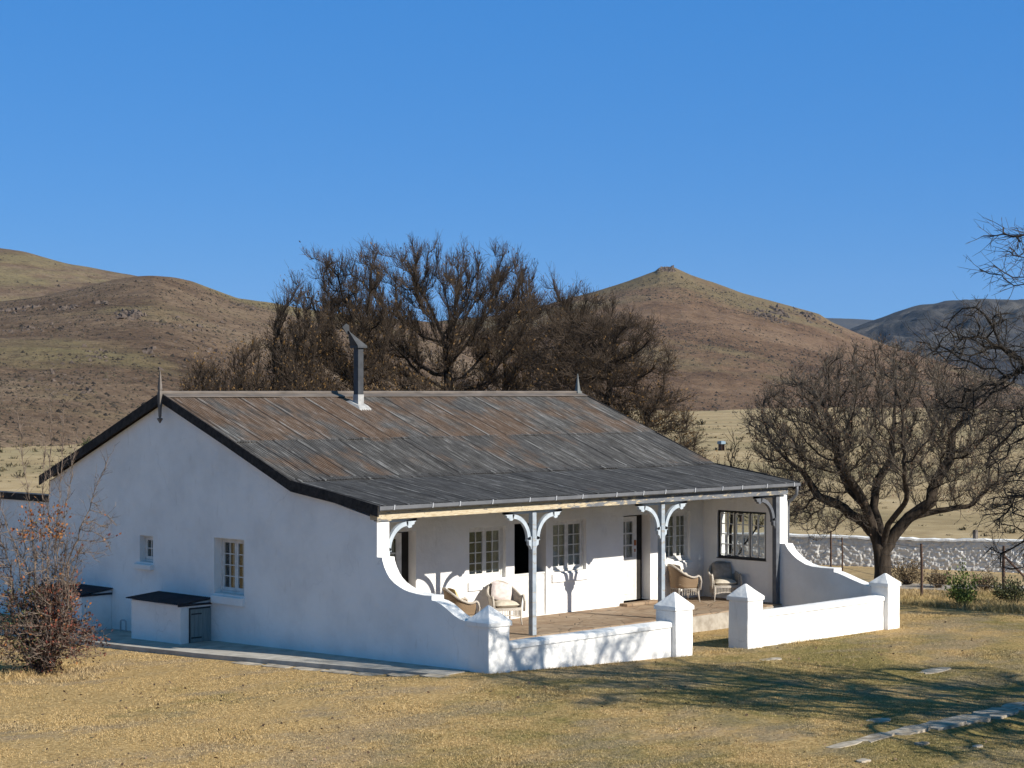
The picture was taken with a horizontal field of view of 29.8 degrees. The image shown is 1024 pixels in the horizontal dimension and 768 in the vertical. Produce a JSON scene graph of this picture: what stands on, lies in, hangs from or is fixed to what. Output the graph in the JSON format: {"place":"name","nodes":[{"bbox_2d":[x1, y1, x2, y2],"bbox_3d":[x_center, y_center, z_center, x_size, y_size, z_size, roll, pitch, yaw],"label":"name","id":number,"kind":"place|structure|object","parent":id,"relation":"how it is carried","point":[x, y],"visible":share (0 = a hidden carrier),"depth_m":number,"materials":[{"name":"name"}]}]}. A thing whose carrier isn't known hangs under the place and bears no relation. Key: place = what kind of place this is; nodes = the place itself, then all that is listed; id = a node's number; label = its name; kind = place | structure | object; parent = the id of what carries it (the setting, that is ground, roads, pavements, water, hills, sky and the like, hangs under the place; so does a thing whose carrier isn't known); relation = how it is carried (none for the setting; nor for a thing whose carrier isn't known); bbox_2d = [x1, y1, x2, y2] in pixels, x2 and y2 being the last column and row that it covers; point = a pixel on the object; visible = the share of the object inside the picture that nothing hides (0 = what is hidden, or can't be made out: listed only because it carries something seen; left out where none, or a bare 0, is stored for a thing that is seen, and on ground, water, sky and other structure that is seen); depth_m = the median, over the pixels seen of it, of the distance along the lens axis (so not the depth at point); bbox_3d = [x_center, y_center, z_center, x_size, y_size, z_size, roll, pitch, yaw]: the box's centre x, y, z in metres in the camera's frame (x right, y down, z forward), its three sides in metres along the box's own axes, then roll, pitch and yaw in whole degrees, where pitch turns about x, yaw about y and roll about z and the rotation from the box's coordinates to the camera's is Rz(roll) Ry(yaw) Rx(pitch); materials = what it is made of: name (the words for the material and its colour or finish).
{"place":"outdoors","nodes":[
{"label":"outdoors","id":0,"kind":"place"},
{"bbox_2d":[0,248,135,300],"bbox_3d":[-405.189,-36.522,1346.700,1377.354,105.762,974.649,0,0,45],"label":"hill ridge","id":1,"kind":"structure","parent":0,"point":[37,271],"depth_m":1169.54,"materials":[{"name":"brown plant"}]},
{"bbox_2d":[0,276,547,447],"bbox_3d":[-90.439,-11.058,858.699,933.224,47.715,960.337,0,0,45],"label":"hill","id":2,"kind":"structure","parent":0,"point":[26,344],"depth_m":427.48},
{"bbox_2d":[0,300,267,397],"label":"rock outcrop","id":3,"kind":"object","parent":2,"relation":"on","point":[133,314],"visible":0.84,"depth_m":477.47,"materials":[{"name":"stone"}]},
{"bbox_2d":[0,253,1023,445],"bbox_3d":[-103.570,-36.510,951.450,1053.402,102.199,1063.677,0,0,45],"label":"hill scrub","id":4,"kind":"object","parent":2,"relation":"on","point":[128,382],"visible":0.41,"depth_m":502.75,"materials":[{"name":"brown plant"}]},
{"bbox_2d":[0,407,1023,767],"bbox_3d":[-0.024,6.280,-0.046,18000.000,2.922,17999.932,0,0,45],"label":"ground","id":5,"kind":"structure","parent":0,"point":[720,423],"depth_m":35.65,"materials":[{"name":"beige plant"}]},
{"bbox_2d":[0,491,48,616],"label":"annex","id":6,"kind":"object","parent":5,"relation":"on","point":[12,499],"visible":0.19,"depth_m":50.55,"materials":[{"name":"paint"}]},
{"bbox_2d":[0,385,120,674],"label":"autumn bush","id":7,"kind":"object","parent":5,"relation":"on","point":[39,652],"visible":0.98,"depth_m":39.74,"materials":[{"name":"brown plant"}]},
{"bbox_2d":[81,436,90,444],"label":"dark bush","id":8,"kind":"object","parent":5,"relation":"on","point":[88,439],"visible":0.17,"depth_m":204.62,"materials":[{"name":"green plant"}]},
{"bbox_2d":[120,619,126,631],"bbox_3d":[-9.387,5.853,46.518,0.260,0.349,0.040,0,0,45],"label":"drain pipe","id":9,"kind":"object","parent":5,"relation":"on","point":[121,620],"visible":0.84,"depth_m":46.43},
{"bbox_2d":[0,627,468,674],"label":"path slab","id":10,"kind":"structure","parent":5,"relation":"on","point":[211,649],"depth_m":41.55,"materials":[{"name":"concrete"}]},
{"bbox_2d":[37,582,112,630],"bbox_3d":[-10.863,5.655,47.515,2.200,1.350,0.956,0,0,45],"label":"storage box","id":11,"kind":"object","parent":10,"relation":"on","point":[99,599],"visible":0.4,"depth_m":46.86,"materials":[{"name":"paint"}]},
{"bbox_2d":[126,591,211,643],"bbox_3d":[-7.949,5.560,44.624,2.110,1.320,0.956,0,0,45],"label":"storage box","id":12,"kind":"object","parent":10,"relation":"on","point":[169,617],"visible":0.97,"depth_m":44.15,"materials":[{"name":"paint"}]},
{"bbox_2d":[190,608,210,642],"bbox_3d":[-7.116,5.513,44.034,0.036,0.750,0.562,0,0,45],"label":"door","id":13,"kind":"structure","parent":12,"relation":"in","point":[200,619],"depth_m":44.02,"materials":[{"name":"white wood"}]},
{"bbox_2d":[232,662,262,664],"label":"edging stone","id":14,"kind":"object","parent":5,"relation":"on","point":[248,663],"visible":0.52,"depth_m":40.80,"materials":[{"name":"grey stone"}]},
{"bbox_2d":[178,282,340,390],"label":"bare tree","id":15,"kind":"object","parent":5,"relation":"on","point":[302,384],"visible":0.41,"depth_m":67.48,"materials":[{"name":"brown plant"}]},
{"bbox_2d":[262,663,292,667],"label":"edging stone","id":16,"kind":"object","parent":5,"relation":"on","point":[276,665],"visible":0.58,"depth_m":40.23,"materials":[{"name":"grey stone"}]},
{"bbox_2d":[293,666,324,670],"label":"edging stone","id":17,"kind":"object","parent":5,"relation":"on","point":[307,668],"visible":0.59,"depth_m":39.80,"materials":[{"name":"grey stone"}]},
{"bbox_2d":[320,669,355,673],"bbox_3d":[-3.493,5.984,39.211,0.834,0.267,0.399,0,0,37],"label":"edging stone","id":18,"kind":"object","parent":5,"relation":"on","point":[339,671],"visible":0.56,"depth_m":39.20,"materials":[{"name":"grey stone"}]},
{"bbox_2d":[258,241,425,390],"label":"bare tree","id":19,"kind":"object","parent":5,"relation":"on","point":[339,366],"visible":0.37,"depth_m":69.48,"materials":[{"name":"brown plant"}]},
{"bbox_2d":[351,672,382,675],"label":"edging stone","id":20,"kind":"object","parent":5,"relation":"on","point":[365,674],"visible":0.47,"depth_m":38.71,"materials":[{"name":"grey stone"}]},
{"bbox_2d":[386,673,414,676],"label":"edging stone","id":21,"kind":"object","parent":5,"relation":"on","point":[397,674],"visible":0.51,"depth_m":38.22,"materials":[{"name":"grey stone"}]},
{"bbox_2d":[307,233,554,390],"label":"bare tree","id":22,"kind":"object","parent":5,"relation":"on","point":[417,287],"visible":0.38,"depth_m":72.43,"materials":[{"name":"brown plant"}]},
{"bbox_2d":[419,673,448,677],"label":"edging stone","id":23,"kind":"object","parent":5,"relation":"on","point":[433,675],"visible":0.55,"depth_m":37.71,"materials":[{"name":"grey stone"}]},
{"bbox_2d":[39,324,870,669],"bbox_3d":[-1.358,2.605,48.814,15.800,8.260,14.746,0,0,45],"label":"farmhouse","id":24,"kind":"object","parent":5,"relation":"on","point":[357,522],"visible":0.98,"depth_m":46.06,"materials":[{"name":"paint"}]},
{"bbox_2d":[133,536,153,569],"bbox_3d":[-8.720,4.036,46.209,0.710,0.800,0.391,0,0,45],"label":"window","id":25,"kind":"structure","parent":24,"relation":"in","point":[144,566],"depth_m":46.23,"materials":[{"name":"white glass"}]},
{"bbox_2d":[211,538,244,606],"bbox_3d":[-6.339,4.270,43.909,1.190,1.495,0.441,0,0,45],"label":"window","id":26,"kind":"structure","parent":24,"relation":"in","point":[218,599],"depth_m":43.99,"materials":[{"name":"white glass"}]},
{"bbox_2d":[390,533,401,573],"bbox_3d":[-2.864,4.564,44.304,0.115,2.250,0.780,0,0,45],"label":"door","id":27,"kind":"structure","parent":24,"relation":"in","point":[398,537],"depth_m":44.48,"materials":[{"name":"white wood"}]},
{"bbox_2d":[468,526,507,590],"bbox_3d":[-0.662,4.179,46.298,0.306,1.495,1.330,0,0,45],"label":"window","id":28,"kind":"structure","parent":24,"relation":"in","point":[496,532],"depth_m":46.39,"materials":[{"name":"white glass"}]},
{"bbox_2d":[514,571,544,617],"bbox_3d":[0.411,5.170,47.301,0.060,1.060,1.090,0,0,45],"label":"half door","id":29,"kind":"structure","parent":24,"relation":"in","point":[521,581],"depth_m":47.27,"materials":[{"name":"white wood"}]},
{"bbox_2d":[552,519,588,582],"bbox_3d":[1.370,4.173,48.346,0.306,1.520,1.320,0,0,45],"label":"window","id":30,"kind":"structure","parent":24,"relation":"in","point":[567,534],"depth_m":48.38,"materials":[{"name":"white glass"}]},
{"bbox_2d":[623,516,636,600],"bbox_3d":[2.963,4.550,50.215,0.140,2.180,0.780,0,0,45],"label":"door","id":31,"kind":"structure","parent":24,"relation":"in","point":[629,563],"depth_m":50.32,"materials":[{"name":"white wood"}]},
{"bbox_2d":[665,512,692,570],"bbox_3d":[4.356,4.179,51.356,0.306,1.530,1.120,0,0,45],"label":"window","id":32,"kind":"structure","parent":24,"relation":"in","point":[676,536],"depth_m":51.46,"materials":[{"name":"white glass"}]},
{"bbox_2d":[716,510,765,561],"bbox_3d":[6.118,4.018,51.140,1.650,1.280,0.145,0,0,45],"label":"window","id":33,"kind":"structure","parent":24,"relation":"in","point":[720,523],"depth_m":51.14,"materials":[{"name":"black paint"}]},
{"bbox_2d":[466,605,511,673],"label":"gate pillar","id":34,"kind":"structure","parent":5,"relation":"on","point":[488,637],"depth_m":38.08,"materials":[{"name":"paint"}]},
{"bbox_2d":[0,409,1023,536],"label":"plain scrub","id":35,"kind":"object","parent":5,"relation":"on","point":[698,423],"visible":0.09,"depth_m":187.66,"materials":[{"name":"brown plant"}]},
{"bbox_2d":[0,614,1023,767],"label":"fallen leaves","id":36,"kind":"object","parent":5,"relation":"on","point":[529,682],"visible":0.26,"depth_m":34.09,"materials":[{"name":"brown plant"}]},
{"bbox_2d":[464,255,639,390],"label":"bare tree","id":37,"kind":"object","parent":5,"relation":"on","point":[563,302],"visible":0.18,"depth_m":75.58,"materials":[{"name":"brown plant"}]},
{"bbox_2d":[509,621,672,670],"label":"wall","id":38,"kind":"structure","parent":5,"relation":"on","point":[640,641],"depth_m":40.22,"materials":[{"name":"paint"}]},
{"bbox_2d":[517,300,716,460],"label":"bare tree","id":39,"kind":"object","parent":5,"relation":"on","point":[608,363],"visible":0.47,"depth_m":69.39,"materials":[{"name":"brown plant"}]},
{"bbox_2d":[654,592,693,656],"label":"gate pillar","id":40,"kind":"structure","parent":5,"relation":"on","point":[675,608],"depth_m":42.12,"materials":[{"name":"paint"}]},
{"bbox_2d":[717,441,725,450],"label":"water tank","id":41,"kind":"object","parent":5,"relation":"on","point":[721,446],"visible":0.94,"depth_m":214.85,"materials":[{"name":"grey metal"}]},
{"bbox_2d":[702,428,763,555],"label":"bare shrub","id":42,"kind":"object","parent":5,"relation":"on","point":[731,520],"visible":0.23,"depth_m":65.95,"materials":[{"name":"brown plant"}]},
{"bbox_2d":[727,584,764,648],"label":"gate pillar","id":43,"kind":"structure","parent":5,"relation":"on","point":[745,631],"depth_m":43.92,"materials":[{"name":"paint"}]},
{"bbox_2d":[759,657,781,660],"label":"lawn stone","id":44,"kind":"object","parent":5,"relation":"on","point":[775,658],"visible":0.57,"depth_m":41.86,"materials":[{"name":"grey stone"}]},
{"bbox_2d":[762,595,884,646],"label":"wall","id":45,"kind":"structure","parent":5,"relation":"on","point":[831,618],"depth_m":45.98,"materials":[{"name":"paint"}]},
{"bbox_2d":[826,740,861,747],"bbox_3d":[5.330,5.894,30.840,0.264,0.268,0.824,0,0,42],"label":"kerb stone","id":46,"kind":"object","parent":5,"relation":"on","point":[845,744],"visible":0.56,"depth_m":30.80,"materials":[{"name":"grey stone"}]},
{"bbox_2d":[856,758,870,762],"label":"lawn stone","id":47,"kind":"object","parent":5,"relation":"on","point":[863,760],"visible":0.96,"depth_m":29.48,"materials":[{"name":"grey stone"}]},
{"bbox_2d":[725,532,1023,572],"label":"stone wall","id":48,"kind":"structure","parent":5,"relation":"on","point":[818,551],"depth_m":70.11,"materials":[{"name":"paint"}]},
{"bbox_2d":[856,732,894,742],"bbox_3d":[5.935,5.903,31.489,0.352,0.272,1.062,0,0,38],"label":"kerb stone","id":49,"kind":"object","parent":5,"relation":"on","point":[871,738],"visible":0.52,"depth_m":31.52,"materials":[{"name":"grey stone"}]},
{"bbox_2d":[866,718,890,722],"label":"lawn stone","id":50,"kind":"object","parent":5,"relation":"on","point":[881,720],"visible":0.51,"depth_m":33.50,"materials":[{"name":"grey stone"}]},
{"bbox_2d":[734,332,1023,582],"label":"spreading tree","id":51,"kind":"object","parent":5,"relation":"on","point":[869,521],"visible":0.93,"depth_m":62.99,"materials":[{"name":"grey plant"}]},
{"bbox_2d":[869,573,900,629],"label":"gate pillar","id":52,"kind":"structure","parent":5,"relation":"on","point":[886,586],"depth_m":47.87,"materials":[{"name":"paint"}]},
{"bbox_2d":[888,725,930,734],"bbox_3d":[6.653,5.936,32.327,0.428,0.285,1.082,0,0,37],"label":"kerb stone","id":53,"kind":"object","parent":5,"relation":"on","point":[910,730],"visible":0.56,"depth_m":32.33,"materials":[{"name":"grey stone"}]},
{"bbox_2d":[914,741,929,745],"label":"lawn stone","id":54,"kind":"object","parent":5,"relation":"on","point":[921,743],"visible":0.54,"depth_m":30.85,"materials":[{"name":"grey stone"}]},
{"bbox_2d":[830,530,1023,595],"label":"wire fence","id":55,"kind":"object","parent":5,"relation":"on","point":[975,534],"visible":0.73,"depth_m":59.51,"materials":[{"name":"brown metal"}]},
{"bbox_2d":[916,667,950,673],"bbox_3d":[8.918,6.161,40.630,0.409,0.266,1.224,0,0,42],"label":"lawn stone","id":56,"kind":"object","parent":5,"relation":"on","point":[936,670],"visible":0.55,"depth_m":40.56,"materials":[{"name":"grey stone"}]},
{"bbox_2d":[918,720,966,730],"bbox_3d":[7.333,5.989,33.168,0.537,0.287,1.142,0,0,44],"label":"kerb stone","id":57,"kind":"object","parent":5,"relation":"on","point":[938,725],"visible":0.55,"depth_m":33.17,"materials":[{"name":"grey stone"}]},
{"bbox_2d":[901,212,1023,594],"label":"thorn tree","id":58,"kind":"object","parent":5,"relation":"on","point":[1013,355],"visible":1,"depth_m":33.14,"materials":[{"name":"brown plant"}]},
{"bbox_2d":[942,558,985,606],"bbox_3d":[13.018,5.719,55.468,1.161,1.444,1.566,0,0,45],"label":"bush","id":59,"kind":"object","parent":5,"relation":"on","point":[962,594],"visible":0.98,"depth_m":55.29,"materials":[{"name":"green plant"}]},
{"bbox_2d":[941,713,990,724],"bbox_3d":[8.056,6.032,33.996,0.592,0.298,1.217,0,0,43],"label":"kerb stone","id":60,"kind":"object","parent":5,"relation":"on","point":[975,718],"visible":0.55,"depth_m":33.93,"materials":[{"name":"grey stone"}]},
{"bbox_2d":[966,568,1001,590],"bbox_3d":[15.240,6.284,61.964,1.116,0.790,0.926,0,0,45],"label":"dry shrub","id":61,"kind":"object","parent":5,"relation":"on","point":[983,585],"visible":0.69,"depth_m":61.86,"materials":[{"name":"brown plant"}]},
{"bbox_2d":[973,707,1018,719],"bbox_3d":[8.778,6.075,34.861,0.665,0.306,1.186,0,0,43],"label":"kerb stone","id":62,"kind":"object","parent":5,"relation":"on","point":[999,713],"visible":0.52,"depth_m":34.77,"materials":[{"name":"grey stone"}]},
{"bbox_2d":[988,572,1023,602],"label":"grey shrub","id":63,"kind":"object","parent":5,"relation":"on","point":[1002,593],"visible":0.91,"depth_m":56.77,"materials":[{"name":"green plant"}]},
{"bbox_2d":[1001,702,1023,710],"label":"kerb stone","id":64,"kind":"object","parent":5,"relation":"on","point":[1018,705],"visible":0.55,"depth_m":35.62,"materials":[{"name":"grey stone"}]},
{"bbox_2d":[0,0,1023,321],"label":"sky","id":65,"kind":"structure","parent":0,"point":[826,158],"materials":[{"name":"blue"}]},
{"bbox_2d":[509,596,781,640],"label":"veranda floor","id":66,"kind":"structure","parent":0,"point":[566,622],"depth_m":46.90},
{"bbox_2d":[442,587,480,616],"bbox_3d":[-1.233,5.198,44.608,0.777,1.011,0.858,0,0,-21],"label":"wicker armchair","id":67,"kind":"object","parent":66,"relation":"on","point":[463,604],"visible":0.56,"depth_m":44.32,"materials":[{"name":"beige wicker"}]},
{"bbox_2d":[486,580,525,624],"bbox_3d":[-0.204,5.195,45.799,0.858,1.025,0.777,0,0,-21],"label":"wicker armchair","id":68,"kind":"object","parent":66,"relation":"on","point":[504,596],"visible":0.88,"depth_m":45.77,"materials":[{"name":"beige wicker"}]},
{"bbox_2d":[667,563,701,601],"bbox_3d":[4.478,5.220,50.733,0.777,1.011,0.858,0,0,-21],"label":"wicker armchair","id":69,"kind":"object","parent":66,"relation":"on","point":[679,578],"visible":0.97,"depth_m":50.46,"materials":[{"name":"beige wicker"}]},
{"bbox_2d":[708,561,742,600],"bbox_3d":[5.605,5.221,51.112,0.858,1.011,0.777,0,0,-9],"label":"wicker armchair","id":70,"kind":"object","parent":66,"relation":"on","point":[721,575],"visible":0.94,"depth_m":51.11,"materials":[{"name":"white wicker"}]},
{"bbox_2d":[692,605,781,632],"bbox_3d":[2.225,6.155,45.306,0.030,0.835,13.620,0,0,45],"label":"floor edge","id":71,"kind":"object","parent":66,"relation":"attached to","point":[709,622],"visible":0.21,"depth_m":48.07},
{"bbox_2d":[439,267,1023,410],"bbox_3d":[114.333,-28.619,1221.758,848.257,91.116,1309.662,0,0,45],"label":"hill","id":72,"kind":"structure","parent":0,"point":[667,314],"depth_m":971.27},
{"bbox_2d":[656,265,862,338],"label":"rock outcrop","id":73,"kind":"object","parent":72,"relation":"on","point":[763,314],"visible":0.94,"depth_m":1166.44,"materials":[{"name":"stone"}]},
{"bbox_2d":[826,318,871,328],"bbox_3d":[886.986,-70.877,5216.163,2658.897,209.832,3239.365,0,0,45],"label":"distant mountain","id":74,"kind":"structure","parent":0,"point":[848,323],"depth_m":5037.53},
{"bbox_2d":[849,299,1023,384],"bbox_3d":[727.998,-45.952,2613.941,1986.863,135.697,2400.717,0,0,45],"label":"hill","id":75,"kind":"structure","parent":0,"point":[892,325],"depth_m":2274.59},
{"bbox_2d":[900,583,1023,590],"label":"gravel track","id":76,"kind":"structure","parent":0,"point":[925,586],"depth_m":63.20,"materials":[{"name":"beige gravel"}]},
{"bbox_2d":[891,557,925,584],"bbox_3d":[13.169,6.183,64.002,1.418,1.002,1.413,0,0,-20],"label":"dry shrub","id":77,"kind":"object","parent":76,"relation":"on","point":[911,576],"visible":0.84,"depth_m":63.90,"materials":[{"name":"brown plant"}]},
{"bbox_2d":[923,567,954,587],"bbox_3d":[13.965,6.312,62.936,1.128,0.759,1.148,0,0,45],"label":"dry shrub","id":78,"kind":"object","parent":76,"relation":"on","point":[937,579],"visible":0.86,"depth_m":62.86,"materials":[{"name":"brown plant"}]}
]}

